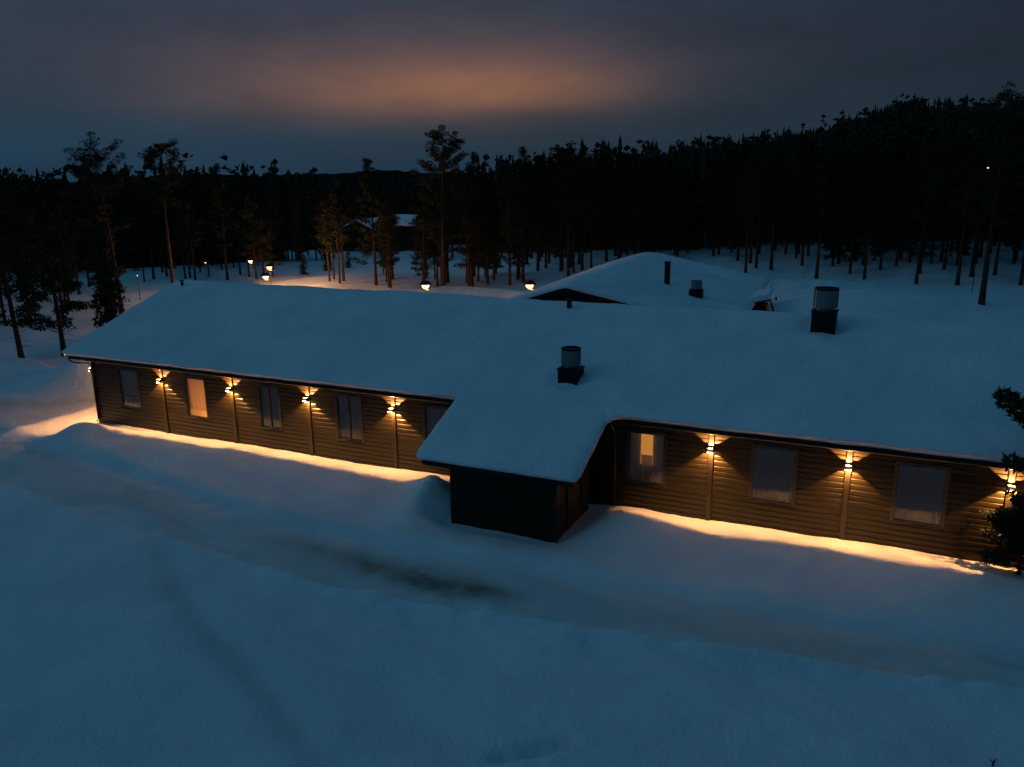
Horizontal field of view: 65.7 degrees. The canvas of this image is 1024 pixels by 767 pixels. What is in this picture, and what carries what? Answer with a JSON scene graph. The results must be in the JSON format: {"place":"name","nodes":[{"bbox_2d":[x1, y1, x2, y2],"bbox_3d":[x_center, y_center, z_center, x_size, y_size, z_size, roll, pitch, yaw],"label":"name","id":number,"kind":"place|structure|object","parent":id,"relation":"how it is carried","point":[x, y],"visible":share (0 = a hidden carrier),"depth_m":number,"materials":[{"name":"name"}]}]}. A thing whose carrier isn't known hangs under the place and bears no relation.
{"place":"outdoors","nodes":[
{"label":"outdoors","id":0,"kind":"place"},
{"bbox_2d":[69,170,461,190],"bbox_3d":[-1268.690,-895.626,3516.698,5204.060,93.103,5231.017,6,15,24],"label":"distant hills","id":1,"kind":"structure","parent":0,"point":[382,174],"depth_m":2443.17,"materials":[{"name":"green plant"}]},
{"bbox_2d":[0,224,1023,766],"bbox_3d":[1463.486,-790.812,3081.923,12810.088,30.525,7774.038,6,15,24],"label":"snow ground","id":2,"kind":"structure","parent":0,"point":[170,600],"depth_m":20.01,"materials":[{"name":"white snow"}]},
{"bbox_2d":[0,232,13,323],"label":"pine tree","id":3,"kind":"object","parent":2,"relation":"on","point":[8,271],"visible":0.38,"depth_m":64.77,"materials":[{"name":"green plant"}]},
{"bbox_2d":[11,223,44,317],"bbox_3d":[-39.679,-8.726,64.601,1.965,8.673,1.967,-4,15,-14],"label":"spruce tree","id":4,"kind":"object","parent":2,"relation":"on","point":[20,269],"visible":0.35,"depth_m":64.27,"materials":[{"name":"green plant"}]},
{"bbox_2d":[0,172,58,357],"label":"pine tree","id":5,"kind":"object","parent":2,"relation":"on","point":[24,252],"visible":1,"depth_m":46.69,"materials":[{"name":"green plant"}]},
{"bbox_2d":[17,179,95,350],"bbox_3d":[-30.120,-7.288,51.617,4.264,11.882,4.089,4,15,17],"label":"pine tree","id":6,"kind":"object","parent":2,"relation":"on","point":[39,204],"visible":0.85,"depth_m":51.30,"materials":[{"name":"green plant"}]},
{"bbox_2d":[40,220,78,314],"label":"pine tree","id":7,"kind":"object","parent":2,"relation":"on","point":[67,239],"visible":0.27,"depth_m":67.68,"materials":[{"name":"green plant"}]},
{"bbox_2d":[40,212,81,324],"bbox_3d":[-35.428,-8.785,61.992,2.495,9.156,2.882,4,15,17],"label":"pine tree","id":8,"kind":"object","parent":2,"relation":"on","point":[54,264],"visible":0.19,"depth_m":61.82,"materials":[{"name":"green plant"}]},
{"bbox_2d":[53,206,83,300],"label":"pine tree","id":9,"kind":"object","parent":2,"relation":"on","point":[58,213],"visible":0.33,"depth_m":74.32,"materials":[{"name":"green plant"}]},
{"bbox_2d":[60,192,90,294],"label":"pine tree","id":10,"kind":"object","parent":2,"relation":"on","point":[66,200],"visible":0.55,"depth_m":82.14,"materials":[{"name":"green plant"}]},
{"bbox_2d":[54,132,141,314],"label":"pine tree","id":11,"kind":"object","parent":2,"relation":"on","point":[118,181],"visible":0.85,"depth_m":67.02,"materials":[{"name":"green plant"}]},
{"bbox_2d":[82,165,120,310],"bbox_3d":[-33.921,-11.281,65.383,2.736,13.097,2.784,11,18,40],"label":"spruce tree","id":12,"kind":"object","parent":2,"relation":"on","point":[92,203],"visible":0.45,"depth_m":64.61,"materials":[{"name":"green plant"}]},
{"bbox_2d":[89,195,127,290],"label":"pine tree","id":13,"kind":"object","parent":2,"relation":"on","point":[121,271],"visible":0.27,"depth_m":71.07,"materials":[{"name":"green plant"}]},
{"bbox_2d":[90,219,130,328],"bbox_3d":[-30.108,-7.540,58.496,3.330,9.087,3.189,-4,14,-12],"label":"spruce tree","id":14,"kind":"object","parent":2,"relation":"on","point":[110,312],"visible":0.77,"depth_m":58.47,"materials":[{"name":"green plant"}]},
{"bbox_2d":[131,223,152,281],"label":"pine tree","id":15,"kind":"object","parent":2,"relation":"on","point":[140,250],"visible":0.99,"depth_m":93.50,"materials":[{"name":"green plant"}]},
{"bbox_2d":[129,181,168,278],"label":"pine tree","id":16,"kind":"object","parent":2,"relation":"on","point":[149,238],"visible":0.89,"depth_m":94.50,"materials":[{"name":"green plant"}]},
{"bbox_2d":[142,193,169,271],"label":"pine tree","id":17,"kind":"object","parent":2,"relation":"on","point":[155,238],"visible":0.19,"depth_m":102.01,"materials":[{"name":"green plant"}]},
{"bbox_2d":[142,197,176,276],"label":"pine tree","id":18,"kind":"object","parent":2,"relation":"on","point":[163,245],"visible":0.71,"depth_m":96.51,"materials":[{"name":"green plant"}]},
{"bbox_2d":[134,139,185,282],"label":"pine tree","id":19,"kind":"object","parent":2,"relation":"on","point":[150,157],"visible":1,"depth_m":78.18,"materials":[{"name":"green plant"}]},
{"bbox_2d":[174,198,203,279],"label":"pine tree","id":20,"kind":"object","parent":2,"relation":"on","point":[197,241],"visible":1,"depth_m":88.95,"materials":[{"name":"green plant"}]},
{"bbox_2d":[191,207,205,272],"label":"spruce tree","id":21,"kind":"object","parent":2,"relation":"on","point":[199,262],"visible":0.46,"depth_m":101.63,"materials":[{"name":"green plant"}]},
{"bbox_2d":[212,198,228,268],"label":"spruce tree","id":22,"kind":"object","parent":2,"relation":"on","point":[219,255],"visible":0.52,"depth_m":104.89,"materials":[{"name":"green plant"}]},
{"bbox_2d":[205,183,238,279],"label":"pine tree","id":23,"kind":"object","parent":2,"relation":"on","point":[220,230],"visible":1,"depth_m":90.68,"materials":[{"name":"green plant"}]},
{"bbox_2d":[225,199,249,274],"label":"pine tree","id":24,"kind":"object","parent":2,"relation":"on","point":[233,203],"visible":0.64,"depth_m":98.78,"materials":[{"name":"green plant"}]},
{"bbox_2d":[236,201,259,276],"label":"pine tree","id":25,"kind":"object","parent":2,"relation":"on","point":[244,224],"visible":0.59,"depth_m":93.11,"materials":[{"name":"green plant"}]},
{"bbox_2d":[236,196,267,278],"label":"pine tree","id":26,"kind":"object","parent":2,"relation":"on","point":[246,202],"visible":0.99,"depth_m":90.79,"materials":[{"name":"green plant"}]},
{"bbox_2d":[251,193,271,272],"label":"pine tree","id":27,"kind":"object","parent":2,"relation":"on","point":[259,232],"visible":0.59,"depth_m":95.47,"materials":[{"name":"green plant"}]},
{"bbox_2d":[258,185,284,268],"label":"pine tree","id":28,"kind":"object","parent":2,"relation":"on","point":[268,192],"visible":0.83,"depth_m":102.06,"materials":[{"name":"green plant"}]},
{"bbox_2d":[262,219,280,276],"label":"pine tree","id":29,"kind":"object","parent":2,"relation":"on","point":[267,241],"visible":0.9,"depth_m":93.33,"materials":[{"name":"green plant"}]},
{"bbox_2d":[314,201,335,281],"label":"pine tree","id":30,"kind":"object","parent":2,"relation":"on","point":[324,206],"visible":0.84,"depth_m":86.18,"materials":[{"name":"green plant"}]},
{"bbox_2d":[316,200,343,279],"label":"pine tree","id":31,"kind":"object","parent":2,"relation":"on","point":[332,266],"visible":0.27,"depth_m":88.20,"materials":[{"name":"green plant"}]},
{"bbox_2d":[320,192,351,282],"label":"pine tree","id":32,"kind":"object","parent":2,"relation":"on","point":[332,196],"visible":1,"depth_m":85.08,"materials":[{"name":"green plant"}]},
{"bbox_2d":[325,173,359,280],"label":"pine tree","id":33,"kind":"object","parent":2,"relation":"on","point":[341,179],"visible":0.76,"depth_m":86.37,"materials":[{"name":"green plant"}]},
{"bbox_2d":[333,217,377,250],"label":"cabin","id":34,"kind":"object","parent":2,"relation":"on","point":[352,244],"visible":0.24,"depth_m":133.33,"materials":[{"name":"brown wood"}]},
{"bbox_2d":[349,157,399,284],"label":"pine tree","id":35,"kind":"object","parent":2,"relation":"on","point":[364,182],"visible":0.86,"depth_m":84.79,"materials":[{"name":"green plant"}]},
{"bbox_2d":[368,196,402,287],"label":"pine tree","id":36,"kind":"object","parent":2,"relation":"on","point":[388,206],"visible":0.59,"depth_m":83.34,"materials":[{"name":"green plant"}]},
{"bbox_2d":[375,211,400,287],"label":"pine tree","id":37,"kind":"object","parent":2,"relation":"on","point":[386,249],"visible":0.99,"depth_m":81.61,"materials":[{"name":"green plant"}]},
{"bbox_2d":[377,186,400,278],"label":"pine tree","id":38,"kind":"object","parent":2,"relation":"on","point":[387,190],"visible":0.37,"depth_m":87.93,"materials":[{"name":"green plant"}]},
{"bbox_2d":[374,207,403,279],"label":"pine tree","id":39,"kind":"object","parent":2,"relation":"on","point":[394,222],"visible":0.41,"depth_m":85.48,"materials":[{"name":"green plant"}]},
{"bbox_2d":[374,214,448,251],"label":"cabin","id":40,"kind":"object","parent":2,"relation":"on","point":[407,242],"visible":0.27,"depth_m":130.18,"materials":[{"name":"brown wood"}]},
{"bbox_2d":[410,219,429,279],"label":"pine tree","id":41,"kind":"object","parent":2,"relation":"on","point":[417,253],"visible":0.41,"depth_m":85.44,"materials":[{"name":"green plant"}]},
{"bbox_2d":[410,189,437,277],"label":"pine tree","id":42,"kind":"object","parent":2,"relation":"on","point":[418,203],"visible":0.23,"depth_m":90.06,"materials":[{"name":"green plant"}]},
{"bbox_2d":[410,183,440,287],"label":"pine tree","id":43,"kind":"object","parent":2,"relation":"on","point":[430,254],"visible":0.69,"depth_m":82.20,"materials":[{"name":"green plant"}]},
{"bbox_2d":[403,125,469,285],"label":"pine tree","id":44,"kind":"object","parent":2,"relation":"on","point":[430,221],"visible":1,"depth_m":78.73,"materials":[{"name":"green plant"}]},
{"bbox_2d":[415,177,459,286],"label":"pine tree","id":45,"kind":"object","parent":2,"relation":"on","point":[436,210],"visible":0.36,"depth_m":82.33,"materials":[{"name":"green plant"}]},
{"bbox_2d":[426,205,454,286],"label":"pine tree","id":46,"kind":"object","parent":2,"relation":"on","point":[437,266],"visible":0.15,"depth_m":85.61,"materials":[{"name":"green plant"}]},
{"bbox_2d":[427,144,458,282],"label":"pine tree","id":47,"kind":"object","parent":2,"relation":"on","point":[446,254],"visible":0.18,"depth_m":86.47,"materials":[{"name":"green plant"}]},
{"bbox_2d":[448,167,482,282],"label":"pine tree","id":48,"kind":"object","parent":2,"relation":"on","point":[461,230],"visible":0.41,"depth_m":85.10,"materials":[{"name":"green plant"}]},
{"bbox_2d":[456,151,479,275],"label":"pine tree","id":49,"kind":"object","parent":2,"relation":"on","point":[473,158],"visible":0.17,"depth_m":90.97,"materials":[{"name":"green plant"}]},
{"bbox_2d":[452,192,485,285],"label":"pine tree","id":50,"kind":"object","parent":2,"relation":"on","point":[472,236],"visible":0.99,"depth_m":79.00,"materials":[{"name":"green plant"}]},
{"bbox_2d":[455,164,491,286],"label":"pine tree","id":51,"kind":"object","parent":2,"relation":"on","point":[468,183],"visible":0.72,"depth_m":79.97,"materials":[{"name":"green plant"}]},
{"bbox_2d":[473,179,503,284],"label":"pine tree","id":52,"kind":"object","parent":2,"relation":"on","point":[489,230],"visible":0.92,"depth_m":83.67,"materials":[{"name":"green plant"}]},
{"bbox_2d":[494,170,527,284],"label":"pine tree","id":53,"kind":"object","parent":2,"relation":"on","point":[506,208],"visible":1,"depth_m":82.89,"materials":[{"name":"green plant"}]},
{"bbox_2d":[0,93,1023,270],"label":"forest","id":54,"kind":"object","parent":2,"relation":"on","point":[965,120],"visible":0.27,"depth_m":114.95,"materials":[{"name":"green plant"}]},
{"bbox_2d":[499,184,534,279],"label":"pine tree","id":55,"kind":"object","parent":2,"relation":"on","point":[516,191],"visible":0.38,"depth_m":87.97,"materials":[{"name":"green plant"}]},
{"bbox_2d":[501,172,535,277],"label":"pine tree","id":56,"kind":"object","parent":2,"relation":"on","point":[515,178],"visible":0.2,"depth_m":89.14,"materials":[{"name":"green plant"}]},
{"bbox_2d":[513,162,542,282],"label":"pine tree","id":57,"kind":"object","parent":2,"relation":"on","point":[523,181],"visible":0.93,"depth_m":85.95,"materials":[{"name":"green plant"}]},
{"bbox_2d":[517,146,541,262],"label":"pine tree","id":58,"kind":"object","parent":2,"relation":"on","point":[523,151],"visible":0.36,"depth_m":103.13,"materials":[{"name":"green plant"}]},
{"bbox_2d":[525,154,556,270],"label":"pine tree","id":59,"kind":"object","parent":2,"relation":"on","point":[539,165],"visible":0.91,"depth_m":95.82,"materials":[{"name":"green plant"}]},
{"bbox_2d":[61,279,1023,568],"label":"lodge","id":60,"kind":"structure","parent":2,"relation":"on","point":[547,421],"depth_m":26.42,"materials":[{"name":"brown wood"}]},
{"bbox_2d":[116,367,142,410],"bbox_3d":[-17.208,0.234,35.860,1.380,1.900,0.335,6,15,24],"label":"window","id":61,"kind":"structure","parent":60,"relation":"in","point":[130,378],"depth_m":36.01,"materials":[{"name":"glass"}]},
{"bbox_2d":[182,375,209,420],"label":"window","id":62,"kind":"structure","parent":60,"relation":"in","point":[199,410],"depth_m":34.34,"materials":[{"name":"glass"}]},
{"bbox_2d":[256,384,282,431],"bbox_3d":[-9.863,0.983,32.528,1.220,1.900,0.335,6,15,24],"label":"window","id":63,"kind":"structure","parent":60,"relation":"in","point":[271,399],"depth_m":32.62,"materials":[{"name":"glass"}]},
{"bbox_2d":[334,393,364,443],"bbox_3d":[-6.277,1.348,30.901,1.310,1.900,0.336,6,15,24],"label":"window","id":64,"kind":"structure","parent":60,"relation":"in","point":[351,428],"depth_m":31.00,"materials":[{"name":"glass"}]},
{"bbox_2d":[422,404,448,441],"bbox_3d":[-2.668,1.716,29.264,1.310,1.900,0.337,6,15,24],"label":"window","id":65,"kind":"structure","parent":60,"relation":"in","point":[431,414],"depth_m":29.37,"materials":[{"name":"glass"}]},
{"bbox_2d":[566,480,578,530],"bbox_3d":[1.963,3.626,25.433,0.101,1.950,0.950,6,15,24],"label":"door","id":66,"kind":"structure","parent":60,"relation":"in","point":[571,493],"depth_m":25.41,"materials":[{"name":"wood"}]},
{"bbox_2d":[625,429,667,488],"bbox_3d":[4.437,2.437,26.052,1.370,1.900,0.360,6,15,24],"label":"window","id":67,"kind":"structure","parent":60,"relation":"in","point":[647,449],"depth_m":26.16,"materials":[{"name":"glass"}]},
{"bbox_2d":[747,444,798,507],"bbox_3d":[8.036,2.806,24.407,1.400,1.900,0.336,6,15,24],"label":"window","id":68,"kind":"structure","parent":60,"relation":"in","point":[773,469],"depth_m":24.51,"materials":[{"name":"glass"}]},
{"bbox_2d":[888,461,951,530],"bbox_3d":[11.681,3.178,22.753,1.440,1.900,0.336,6,15,24],"label":"window","id":69,"kind":"structure","parent":60,"relation":"in","point":[920,491],"depth_m":22.84,"materials":[{"name":"glass"}]},
{"bbox_2d":[530,167,556,268],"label":"pine tree","id":70,"kind":"object","parent":2,"relation":"on","point":[544,201],"visible":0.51,"depth_m":98.54,"materials":[{"name":"green plant"}]},
{"bbox_2d":[537,161,559,263],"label":"pine tree","id":71,"kind":"object","parent":2,"relation":"on","point":[549,233],"visible":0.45,"depth_m":103.88,"materials":[{"name":"green plant"}]},
{"bbox_2d":[549,158,576,271],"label":"pine tree","id":72,"kind":"object","parent":2,"relation":"on","point":[557,166],"visible":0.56,"depth_m":97.37,"materials":[{"name":"green plant"}]},
{"bbox_2d":[546,145,582,269],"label":"pine tree","id":73,"kind":"object","parent":2,"relation":"on","point":[570,150],"visible":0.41,"depth_m":97.68,"materials":[{"name":"green plant"}]},
{"bbox_2d":[548,142,586,267],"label":"pine tree","id":74,"kind":"object","parent":2,"relation":"on","point":[577,156],"visible":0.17,"depth_m":100.35,"materials":[{"name":"green plant"}]},
{"bbox_2d":[546,157,590,275],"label":"pine tree","id":75,"kind":"object","parent":2,"relation":"on","point":[565,197],"visible":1,"depth_m":90.72,"materials":[{"name":"green plant"}]},
{"bbox_2d":[557,178,586,272],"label":"pine tree","id":76,"kind":"object","parent":2,"relation":"on","point":[580,241],"visible":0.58,"depth_m":95.43,"materials":[{"name":"green plant"}]},
{"bbox_2d":[565,161,600,270],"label":"pine tree","id":77,"kind":"object","parent":2,"relation":"on","point":[584,220],"visible":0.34,"depth_m":97.29,"materials":[{"name":"green plant"}]},
{"bbox_2d":[580,145,599,252],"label":"pine tree","id":78,"kind":"object","parent":2,"relation":"on","point":[583,149],"visible":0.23,"depth_m":116.74,"materials":[{"name":"green plant"}]},
{"bbox_2d":[575,181,609,268],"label":"pine tree","id":79,"kind":"object","parent":2,"relation":"on","point":[589,227],"visible":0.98,"depth_m":93.25,"materials":[{"name":"green plant"}]},
{"bbox_2d":[508,252,775,310],"bbox_3d":[11.040,-6.211,58.645,15.700,6.269,24.700,5,15,21],"label":"annex","id":80,"kind":"object","parent":2,"relation":"on","point":[652,279],"visible":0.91,"depth_m":53.83,"materials":[{"name":"metal"}]},
{"bbox_2d":[726,164,753,260],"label":"pine tree","id":81,"kind":"object","parent":2,"relation":"on","point":[740,210],"visible":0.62,"depth_m":99.87,"materials":[{"name":"green plant"}]},
{"bbox_2d":[733,161,770,272],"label":"pine tree","id":82,"kind":"object","parent":2,"relation":"on","point":[761,203],"visible":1,"depth_m":89.39,"materials":[{"name":"green plant"}]},
{"bbox_2d":[731,152,772,262],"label":"pine tree","id":83,"kind":"object","parent":2,"relation":"on","point":[752,158],"visible":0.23,"depth_m":97.16,"materials":[{"name":"green plant"}]},
{"bbox_2d":[746,142,784,253],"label":"pine tree","id":84,"kind":"object","parent":2,"relation":"on","point":[768,155],"visible":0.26,"depth_m":103.07,"materials":[{"name":"green plant"}]},
{"bbox_2d":[752,145,798,269],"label":"pine tree","id":85,"kind":"object","parent":2,"relation":"on","point":[774,172],"visible":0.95,"depth_m":91.00,"materials":[{"name":"green plant"}]},
{"bbox_2d":[800,166,826,255],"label":"pine tree","id":86,"kind":"object","parent":2,"relation":"on","point":[816,186],"visible":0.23,"depth_m":97.66,"materials":[{"name":"green plant"}]},
{"bbox_2d":[797,152,837,278],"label":"pine tree","id":87,"kind":"object","parent":2,"relation":"on","point":[823,181],"visible":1,"depth_m":85.27,"materials":[{"name":"green plant"}]},
{"bbox_2d":[849,175,887,279],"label":"pine tree","id":88,"kind":"object","parent":2,"relation":"on","point":[876,224],"visible":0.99,"depth_m":84.15,"materials":[{"name":"green plant"}]},
{"bbox_2d":[856,149,882,265],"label":"pine tree","id":89,"kind":"object","parent":2,"relation":"on","point":[869,155],"visible":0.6,"depth_m":90.44,"materials":[{"name":"green plant"}]},
{"bbox_2d":[865,172,891,260],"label":"pine tree","id":90,"kind":"object","parent":2,"relation":"on","point":[882,177],"visible":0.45,"depth_m":92.75,"materials":[{"name":"green plant"}]},
{"bbox_2d":[874,184,900,269],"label":"pine tree","id":91,"kind":"object","parent":2,"relation":"on","point":[887,203],"visible":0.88,"depth_m":87.52,"materials":[{"name":"green plant"}]},
{"bbox_2d":[881,178,911,265],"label":"pine tree","id":92,"kind":"object","parent":2,"relation":"on","point":[905,187],"visible":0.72,"depth_m":89.51,"materials":[{"name":"green plant"}]},
{"bbox_2d":[900,179,922,262],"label":"pine tree","id":93,"kind":"object","parent":2,"relation":"on","point":[912,237],"visible":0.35,"depth_m":91.41,"materials":[{"name":"green plant"}]},
{"bbox_2d":[899,168,946,283],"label":"pine tree","id":94,"kind":"object","parent":2,"relation":"on","point":[931,191],"visible":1,"depth_m":80.23,"materials":[{"name":"green plant"}]},
{"bbox_2d":[909,138,950,273],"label":"pine tree","id":95,"kind":"object","parent":2,"relation":"on","point":[932,146],"visible":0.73,"depth_m":83.69,"materials":[{"name":"green plant"}]},
{"bbox_2d":[930,155,977,269],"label":"pine tree","id":96,"kind":"object","parent":2,"relation":"on","point":[943,236],"visible":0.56,"depth_m":85.49,"materials":[{"name":"green plant"}]},
{"bbox_2d":[943,139,976,265],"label":"spruce tree","id":97,"kind":"object","parent":2,"relation":"on","point":[958,242],"visible":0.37,"depth_m":88.63,"materials":[{"name":"green plant"}]},
{"bbox_2d":[942,139,993,285],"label":"pine tree","id":98,"kind":"object","parent":2,"relation":"on","point":[967,164],"visible":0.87,"depth_m":77.48,"materials":[{"name":"green plant"}]},
{"bbox_2d":[958,140,1004,276],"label":"pine tree","id":99,"kind":"object","parent":2,"relation":"on","point":[977,224],"visible":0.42,"depth_m":80.88,"materials":[{"name":"green plant"}]},
{"bbox_2d":[970,127,1008,257],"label":"pine tree","id":100,"kind":"object","parent":2,"relation":"on","point":[980,253],"visible":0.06,"depth_m":92.39,"materials":[{"name":"green plant"}]},
{"bbox_2d":[959,80,1023,304],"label":"pine tree","id":101,"kind":"object","parent":2,"relation":"on","point":[991,155],"visible":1,"depth_m":61.57,"materials":[{"name":"green plant"}]},
{"bbox_2d":[972,133,1010,262],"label":"pine tree","id":102,"kind":"object","parent":2,"relation":"on","point":[1000,134],"visible":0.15,"depth_m":88.59,"materials":[{"name":"green plant"}]},
{"bbox_2d":[975,489,1023,575],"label":"young pine","id":103,"kind":"object","parent":2,"relation":"on","point":[1002,521],"visible":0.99,"depth_m":20.77,"materials":[{"name":"green plant"}]},
{"bbox_2d":[985,154,1023,274],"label":"pine tree","id":104,"kind":"object","parent":2,"relation":"on","point":[1000,233],"visible":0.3,"depth_m":82.12,"materials":[{"name":"green plant"}]},
{"bbox_2d":[991,384,1023,556],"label":"pine tree","id":105,"kind":"object","parent":2,"relation":"on","point":[1014,405],"visible":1,"depth_m":19.12,"materials":[{"name":"green plant"}]},
{"bbox_2d":[0,0,1023,181],"label":"sky","id":106,"kind":"structure","parent":0,"point":[327,86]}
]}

